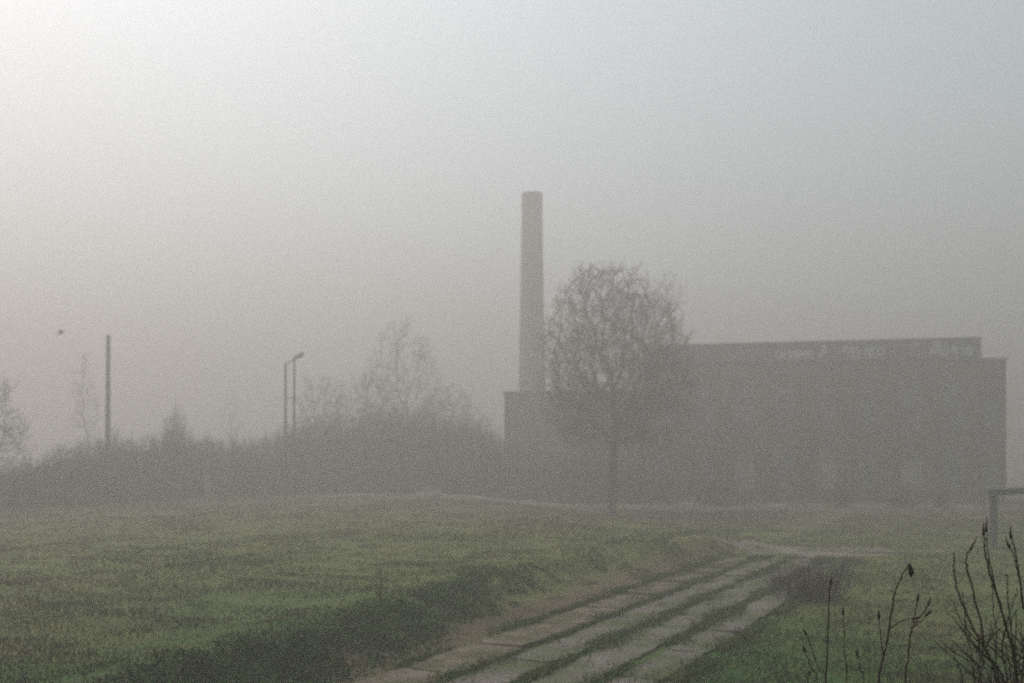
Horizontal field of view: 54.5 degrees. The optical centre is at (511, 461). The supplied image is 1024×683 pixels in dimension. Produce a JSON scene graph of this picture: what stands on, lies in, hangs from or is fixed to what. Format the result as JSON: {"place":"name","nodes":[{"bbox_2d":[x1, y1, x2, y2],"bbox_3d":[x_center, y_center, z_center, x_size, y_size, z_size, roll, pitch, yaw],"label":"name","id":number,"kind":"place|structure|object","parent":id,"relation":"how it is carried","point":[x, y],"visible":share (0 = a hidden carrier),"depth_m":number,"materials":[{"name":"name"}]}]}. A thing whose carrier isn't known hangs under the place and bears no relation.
{"place":"outdoors","nodes":[
{"label":"outdoors","id":0,"kind":"place"},
{"bbox_2d":[0,467,1023,682],"bbox_3d":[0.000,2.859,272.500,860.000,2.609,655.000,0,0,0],"label":"ground","id":1,"kind":"structure","parent":0,"point":[613,576],"depth_m":33.14,"materials":[{"name":"green plant"}]},
{"bbox_2d":[0,369,41,490],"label":"bare tree","id":2,"kind":"object","parent":1,"relation":"on","point":[10,433],"visible":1,"depth_m":62.10,"materials":[{"name":"brown plant"}]},
{"bbox_2d":[0,460,41,507],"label":"hedge bush","id":3,"kind":"object","parent":1,"relation":"on","point":[22,478],"visible":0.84,"depth_m":65.78,"materials":[{"name":"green plant"}]},
{"bbox_2d":[4,450,77,506],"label":"hedge bush","id":4,"kind":"object","parent":1,"relation":"on","point":[43,496],"visible":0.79,"depth_m":67.61,"materials":[{"name":"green plant"}]},
{"bbox_2d":[36,439,97,504],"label":"hedge bush","id":5,"kind":"object","parent":1,"relation":"on","point":[75,473],"visible":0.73,"depth_m":69.62,"materials":[{"name":"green plant"}]},
{"bbox_2d":[66,352,102,452],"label":"slender tree","id":6,"kind":"object","parent":1,"relation":"on","point":[80,390],"visible":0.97,"depth_m":107.86,"materials":[{"name":"brown plant"}]},
{"bbox_2d":[63,434,122,503],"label":"hedge bush","id":7,"kind":"object","parent":1,"relation":"on","point":[96,463],"visible":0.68,"depth_m":72.66,"materials":[{"name":"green plant"}]},
{"bbox_2d":[105,335,110,501],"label":"utility pole","id":8,"kind":"object","parent":1,"relation":"on","point":[107,418],"visible":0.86,"depth_m":73.86,"materials":[{"name":"concrete"}]},
{"bbox_2d":[90,425,142,500],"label":"hedge bush","id":9,"kind":"object","parent":1,"relation":"on","point":[120,468],"visible":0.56,"depth_m":75.70,"materials":[{"name":"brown plant"}]},
{"bbox_2d":[100,432,183,501],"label":"hedge bush","id":10,"kind":"object","parent":1,"relation":"on","point":[149,488],"visible":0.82,"depth_m":77.26,"materials":[{"name":"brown plant"}]},
{"bbox_2d":[127,426,198,498],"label":"hedge bush","id":11,"kind":"object","parent":1,"relation":"on","point":[173,452],"visible":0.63,"depth_m":79.60,"materials":[{"name":"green plant"}]},
{"bbox_2d":[160,398,188,495],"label":"slender tree","id":12,"kind":"object","parent":1,"relation":"on","point":[175,424],"visible":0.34,"depth_m":82.91,"materials":[{"name":"plant"}]},
{"bbox_2d":[157,426,219,497],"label":"hedge bush","id":13,"kind":"object","parent":1,"relation":"on","point":[193,474],"visible":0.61,"depth_m":81.41,"materials":[{"name":"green plant"}]},
{"bbox_2d":[185,430,231,496],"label":"hedge bush","id":14,"kind":"object","parent":1,"relation":"on","point":[212,449],"visible":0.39,"depth_m":83.80,"materials":[{"name":"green plant"}]},
{"bbox_2d":[192,434,267,495],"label":"hedge bush","id":15,"kind":"object","parent":1,"relation":"on","point":[234,464],"visible":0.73,"depth_m":85.22,"materials":[{"name":"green plant"}]},
{"bbox_2d":[215,390,247,446],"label":"slender tree","id":16,"kind":"object","parent":1,"relation":"on","point":[230,421],"visible":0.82,"depth_m":118.20,"materials":[{"name":"brown plant"}]},
{"bbox_2d":[226,433,278,495],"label":"hedge bush","id":17,"kind":"object","parent":1,"relation":"on","point":[255,481],"visible":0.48,"depth_m":87.80,"materials":[{"name":"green plant"}]},
{"bbox_2d":[244,428,303,494],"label":"hedge bush","id":18,"kind":"object","parent":1,"relation":"on","point":[278,457],"visible":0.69,"depth_m":89.35,"materials":[{"name":"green plant"}]},
{"bbox_2d":[268,419,318,490],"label":"hedge bush","id":19,"kind":"object","parent":1,"relation":"on","point":[296,435],"visible":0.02,"depth_m":99.36,"materials":[{"name":"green plant"}]},
{"bbox_2d":[284,352,303,497],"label":"lamp post","id":20,"kind":"object","parent":1,"relation":"on","point":[299,355],"visible":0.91,"depth_m":84.03,"materials":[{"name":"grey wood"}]},
{"bbox_2d":[274,422,317,493],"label":"hedge bush","id":21,"kind":"object","parent":1,"relation":"on","point":[302,486],"visible":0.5,"depth_m":92.49,"materials":[{"name":"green plant"}]},
{"bbox_2d":[273,415,363,492],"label":"hedge bush","id":22,"kind":"object","parent":1,"relation":"on","point":[316,445],"visible":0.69,"depth_m":93.47,"materials":[{"name":"brown plant"}]},
{"bbox_2d":[282,370,355,438],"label":"bare tree","id":23,"kind":"object","parent":1,"relation":"on","point":[312,390],"visible":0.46,"depth_m":103.63,"materials":[{"name":"brown plant"}]},
{"bbox_2d":[298,406,360,491],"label":"hedge bush","id":24,"kind":"object","parent":1,"relation":"on","point":[315,424],"visible":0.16,"depth_m":99.27,"materials":[{"name":"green plant"}]},
{"bbox_2d":[326,364,406,472],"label":"bare tree","id":25,"kind":"object","parent":1,"relation":"on","point":[365,411],"visible":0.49,"depth_m":99.54,"materials":[{"name":"brown plant"}]},
{"bbox_2d":[339,400,413,489],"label":"hedge bush","id":26,"kind":"object","parent":1,"relation":"on","point":[376,426],"visible":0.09,"depth_m":101.33,"materials":[{"name":"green plant"}]},
{"bbox_2d":[380,568,381,599],"bbox_3d":[-3.122,3.003,23.600,0.056,0.951,0.044,0,0,0],"label":"stake","id":27,"kind":"object","parent":1,"relation":"on","point":[380,584],"visible":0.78,"depth_m":23.58,"materials":[{"name":"brown wood"}]},
{"bbox_2d":[59,532,744,682],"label":"weeds","id":28,"kind":"object","parent":1,"relation":"on","point":[241,674],"visible":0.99,"depth_m":20.25,"materials":[{"name":"green plant"}]},
{"bbox_2d":[356,312,455,427],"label":"bare tree","id":29,"kind":"object","parent":1,"relation":"on","point":[406,374],"visible":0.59,"depth_m":117.30,"materials":[{"name":"brown plant"}]},
{"bbox_2d":[357,405,465,493],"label":"hedge bush","id":30,"kind":"object","parent":1,"relation":"on","point":[411,460],"visible":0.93,"depth_m":94.38,"materials":[{"name":"brown plant"}]},
{"bbox_2d":[392,396,454,489],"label":"hedge bush","id":31,"kind":"object","parent":1,"relation":"on","point":[426,419],"visible":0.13,"depth_m":101.59,"materials":[{"name":"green plant"}]},
{"bbox_2d":[413,487,445,496],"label":"rubble heap","id":32,"kind":"object","parent":1,"relation":"on","point":[431,492],"visible":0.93,"depth_m":86.06,"materials":[{"name":"grey stone"}]},
{"bbox_2d":[412,384,494,443],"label":"bare tree","id":33,"kind":"object","parent":1,"relation":"on","point":[449,403],"visible":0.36,"depth_m":107.72,"materials":[{"name":"brown plant"}]},
{"bbox_2d":[419,406,500,493],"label":"hedge bush","id":34,"kind":"object","parent":1,"relation":"on","point":[444,428],"visible":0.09,"depth_m":102.70,"materials":[{"name":"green plant"}]},
{"bbox_2d":[427,415,496,493],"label":"hedge bush","id":35,"kind":"object","parent":1,"relation":"on","point":[463,461],"visible":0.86,"depth_m":96.02,"materials":[{"name":"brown plant"}]},
{"bbox_2d":[451,420,502,491],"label":"hedge bush","id":36,"kind":"object","parent":1,"relation":"on","point":[479,432],"visible":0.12,"depth_m":102.26,"materials":[{"name":"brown plant"}]},
{"bbox_2d":[461,432,500,495],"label":"hedge bush","id":37,"kind":"object","parent":1,"relation":"on","point":[482,492],"visible":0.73,"depth_m":97.42,"materials":[{"name":"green plant"}]},
{"bbox_2d":[482,426,514,490],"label":"hedge bush","id":38,"kind":"object","parent":1,"relation":"on","point":[498,443],"visible":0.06,"depth_m":102.25,"materials":[{"name":"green plant"}]},
{"bbox_2d":[466,433,538,498],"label":"hedge bush","id":39,"kind":"object","parent":1,"relation":"on","point":[507,462],"visible":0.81,"depth_m":97.86,"materials":[{"name":"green plant"}]},
{"bbox_2d":[519,191,544,390],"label":"factory chimney","id":40,"kind":"object","parent":1,"relation":"on","point":[531,303],"visible":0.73,"depth_m":126.70,"materials":[{"name":"concrete"}]},
{"bbox_2d":[355,558,748,682],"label":"road edge","id":41,"kind":"object","parent":1,"relation":"on","point":[485,648],"visible":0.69,"depth_m":22.33,"materials":[{"name":"concrete"}]},
{"bbox_2d":[503,389,644,499],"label":"boiler house","id":42,"kind":"structure","parent":1,"relation":"on","point":[522,412],"depth_m":104.67,"materials":[{"name":"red brick"}]},
{"bbox_2d":[512,409,525,429],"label":"window","id":43,"kind":"structure","parent":42,"relation":"in","point":[519,414],"depth_m":105.62,"materials":[{"name":"grey glass"}]},
{"bbox_2d":[514,443,524,461],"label":"window","id":44,"kind":"structure","parent":42,"relation":"in","point":[520,445],"depth_m":105.60,"materials":[{"name":"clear glass"}]},
{"bbox_2d":[532,409,544,429],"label":"window","id":45,"kind":"structure","parent":42,"relation":"in","point":[538,414],"depth_m":105.16,"materials":[{"name":"grey glass"}]},
{"bbox_2d":[534,443,543,473],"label":"window","id":46,"kind":"structure","parent":42,"relation":"in","point":[539,447],"depth_m":105.16,"materials":[{"name":"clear glass"}]},
{"bbox_2d":[553,443,563,470],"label":"window","id":47,"kind":"structure","parent":42,"relation":"in","point":[558,448],"depth_m":104.72,"materials":[{"name":"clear glass"}]},
{"bbox_2d":[552,409,564,429],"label":"window","id":48,"kind":"structure","parent":42,"relation":"in","point":[558,412],"depth_m":104.72,"materials":[{"name":"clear glass"}]},
{"bbox_2d":[573,443,583,472],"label":"window","id":49,"kind":"structure","parent":42,"relation":"in","point":[578,447],"depth_m":104.26,"materials":[{"name":"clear glass"}]},
{"bbox_2d":[573,408,584,429],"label":"window","id":50,"kind":"structure","parent":42,"relation":"in","point":[580,408],"depth_m":104.26,"materials":[{"name":"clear glass"}]},
{"bbox_2d":[592,443,603,482],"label":"window","id":51,"kind":"structure","parent":42,"relation":"in","point":[600,448],"depth_m":103.81,"materials":[{"name":"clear glass"}]},
{"bbox_2d":[591,408,604,429],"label":"window","id":52,"kind":"structure","parent":42,"relation":"in","point":[593,408],"depth_m":103.78,"materials":[{"name":"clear glass"}]},
{"bbox_2d":[617,443,623,477],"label":"window","id":53,"kind":"structure","parent":42,"relation":"in","point":[620,447],"depth_m":103.30,"materials":[{"name":"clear glass"}]},
{"bbox_2d":[573,451,639,503],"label":"hedge bush","id":54,"kind":"object","parent":1,"relation":"on","point":[603,492],"visible":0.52,"depth_m":95.02,"materials":[{"name":"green plant"}]},
{"bbox_2d":[532,257,702,513],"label":"bare tree","id":55,"kind":"object","parent":1,"relation":"on","point":[618,424],"visible":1,"depth_m":74.76,"materials":[{"name":"brown plant"}]},
{"bbox_2d":[648,270,687,344],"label":"slender tree","id":56,"kind":"object","parent":1,"relation":"on","point":[666,293],"visible":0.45,"depth_m":115.91,"materials":[{"name":"brown plant"}]},
{"bbox_2d":[698,535,885,558],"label":"yard","id":57,"kind":"structure","parent":1,"relation":"on","point":[768,549],"depth_m":43.93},
{"bbox_2d":[758,553,858,602],"bbox_3d":[8.614,3.312,29.020,2.700,1.555,2.679,0,0,-31],"label":"dead bush","id":58,"kind":"object","parent":1,"relation":"on","point":[816,589],"visible":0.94,"depth_m":28.84,"materials":[{"name":"brown plant"}]},
{"bbox_2d":[643,337,982,503],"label":"brick works","id":59,"kind":"structure","parent":1,"relation":"on","point":[820,421],"depth_m":98.12,"materials":[{"name":"brick"}]},
{"bbox_2d":[654,384,675,431],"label":"window","id":60,"kind":"structure","parent":59,"relation":"in","point":[667,419],"depth_m":101.75,"materials":[{"name":"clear glass"}]},
{"bbox_2d":[655,446,675,488],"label":"window","id":61,"kind":"structure","parent":59,"relation":"in","point":[664,458],"depth_m":101.77,"materials":[{"name":"grey glass"}]},
{"bbox_2d":[693,446,714,488],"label":"window","id":62,"kind":"structure","parent":59,"relation":"in","point":[704,456],"depth_m":100.91,"materials":[{"name":"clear glass"}]},
{"bbox_2d":[693,383,715,431],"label":"window","id":63,"kind":"structure","parent":59,"relation":"in","point":[704,399],"depth_m":100.88,"materials":[{"name":"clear glass"}]},
{"bbox_2d":[733,382,755,431],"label":"window","id":64,"kind":"structure","parent":59,"relation":"in","point":[744,392],"depth_m":100.03,"materials":[{"name":"grey glass"}]},
{"bbox_2d":[734,446,755,489],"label":"window","id":65,"kind":"structure","parent":59,"relation":"in","point":[744,456],"depth_m":99.93,"materials":[{"name":"grey glass"}]},
{"bbox_2d":[774,446,796,489],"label":"window","id":66,"kind":"structure","parent":59,"relation":"in","point":[785,456],"depth_m":99.17,"materials":[{"name":"grey glass"}]},
{"bbox_2d":[774,382,796,430],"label":"window","id":67,"kind":"structure","parent":59,"relation":"in","point":[785,392],"depth_m":99.17,"materials":[{"name":"grey glass"}]},
{"bbox_2d":[815,446,836,489],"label":"window","id":68,"kind":"structure","parent":59,"relation":"in","point":[826,456],"depth_m":98.23,"materials":[{"name":"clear glass"}]},
{"bbox_2d":[815,381,838,430],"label":"window","id":69,"kind":"structure","parent":59,"relation":"in","point":[826,391],"depth_m":98.33,"materials":[{"name":"grey glass"}]},
{"bbox_2d":[857,446,880,489],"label":"window","id":70,"kind":"structure","parent":59,"relation":"in","point":[868,456],"depth_m":97.47,"materials":[{"name":"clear glass"}]},
{"bbox_2d":[857,380,880,430],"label":"window","id":71,"kind":"structure","parent":59,"relation":"in","point":[868,390],"depth_m":97.47,"materials":[{"name":"grey glass"}]},
{"bbox_2d":[900,379,924,430],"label":"window","id":72,"kind":"structure","parent":59,"relation":"in","point":[911,390],"depth_m":96.62,"materials":[{"name":"grey glass"}]},
{"bbox_2d":[901,445,924,490],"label":"window","id":73,"kind":"structure","parent":59,"relation":"in","point":[911,456],"depth_m":96.52,"materials":[{"name":"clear glass"}]},
{"bbox_2d":[943,445,968,490],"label":"window","id":74,"kind":"structure","parent":59,"relation":"in","point":[955,456],"depth_m":95.77,"materials":[{"name":"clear glass"}]},
{"bbox_2d":[943,379,968,429],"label":"window","id":75,"kind":"structure","parent":59,"relation":"in","point":[955,390],"depth_m":95.77,"materials":[{"name":"grey glass"}]},
{"bbox_2d":[802,628,826,682],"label":"dry stalk","id":76,"kind":"object","parent":1,"relation":"on","point":[804,649],"visible":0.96,"depth_m":5.45,"materials":[{"name":"plant"}]},
{"bbox_2d":[824,576,831,682],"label":"dry stalk","id":77,"kind":"object","parent":1,"relation":"on","point":[830,584],"visible":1,"depth_m":4.91,"materials":[{"name":"black plant"}]},
{"bbox_2d":[842,607,846,682],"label":"dry stalk","id":78,"kind":"object","parent":1,"relation":"on","point":[843,643],"visible":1,"depth_m":5.11,"materials":[{"name":"black plant"}]},
{"bbox_2d":[856,648,864,682],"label":"dry stalk","id":79,"kind":"object","parent":1,"relation":"on","point":[857,653],"visible":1,"depth_m":5.21,"materials":[{"name":"black plant"}]},
{"bbox_2d":[859,551,900,552],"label":"puddle","id":80,"kind":"object","parent":1,"relation":"on","point":[878,552],"visible":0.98,"depth_m":43.84,"materials":[{"name":"grey liquid"}]},
{"bbox_2d":[877,563,920,682],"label":"dry stalk","id":81,"kind":"object","parent":1,"relation":"on","point":[910,570],"visible":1,"depth_m":4.61,"materials":[{"name":"black plant"}]},
{"bbox_2d":[904,592,932,682],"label":"dry stalk","id":82,"kind":"object","parent":1,"relation":"on","point":[910,634],"visible":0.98,"depth_m":4.81,"materials":[{"name":"black plant"}]},
{"bbox_2d":[932,517,1023,682],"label":"thorny shrub","id":83,"kind":"object","parent":1,"relation":"on","point":[982,641],"visible":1,"depth_m":4.07,"materials":[{"name":"brown plant"}]},
{"bbox_2d":[979,357,1007,503],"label":"end wing","id":84,"kind":"structure","parent":1,"relation":"on","point":[992,423],"depth_m":95.91,"materials":[{"name":"grey brick"}]},
{"bbox_2d":[984,460,997,490],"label":"window","id":85,"kind":"structure","parent":84,"relation":"in","point":[991,466],"depth_m":96.19,"materials":[{"name":"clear glass"}]},
{"bbox_2d":[984,396,999,427],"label":"window","id":86,"kind":"structure","parent":84,"relation":"in","point":[991,402],"depth_m":96.19,"materials":[{"name":"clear glass"}]},
{"bbox_2d":[985,487,1023,548],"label":"gate frame","id":87,"kind":"object","parent":1,"relation":"on","point":[993,494],"visible":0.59,"depth_m":45.60,"materials":[{"name":"paint"}]},
{"bbox_2d":[0,0,1023,468],"label":"sky","id":88,"kind":"structure","parent":0,"point":[224,192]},
{"bbox_2d":[238,494,974,506],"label":"path","id":89,"kind":"structure","parent":0,"point":[578,504],"depth_m":89.72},
{"bbox_2d":[447,557,838,682],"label":"road","id":90,"kind":"structure","parent":0,"point":[635,649],"depth_m":22.12,"materials":[{"name":"concrete"}]},
{"bbox_2d":[271,545,869,682],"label":"joint grass","id":91,"kind":"structure","parent":90,"relation":"on","point":[603,641],"depth_m":24.24,"materials":[{"name":"green plant"}]},
{"bbox_2d":[647,532,841,544],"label":"track","id":92,"kind":"structure","parent":0,"point":[779,542],"depth_m":48.05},
{"bbox_2d":[829,550,950,551],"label":"side track","id":93,"kind":"structure","parent":0,"point":[891,550],"depth_m":44.72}
]}

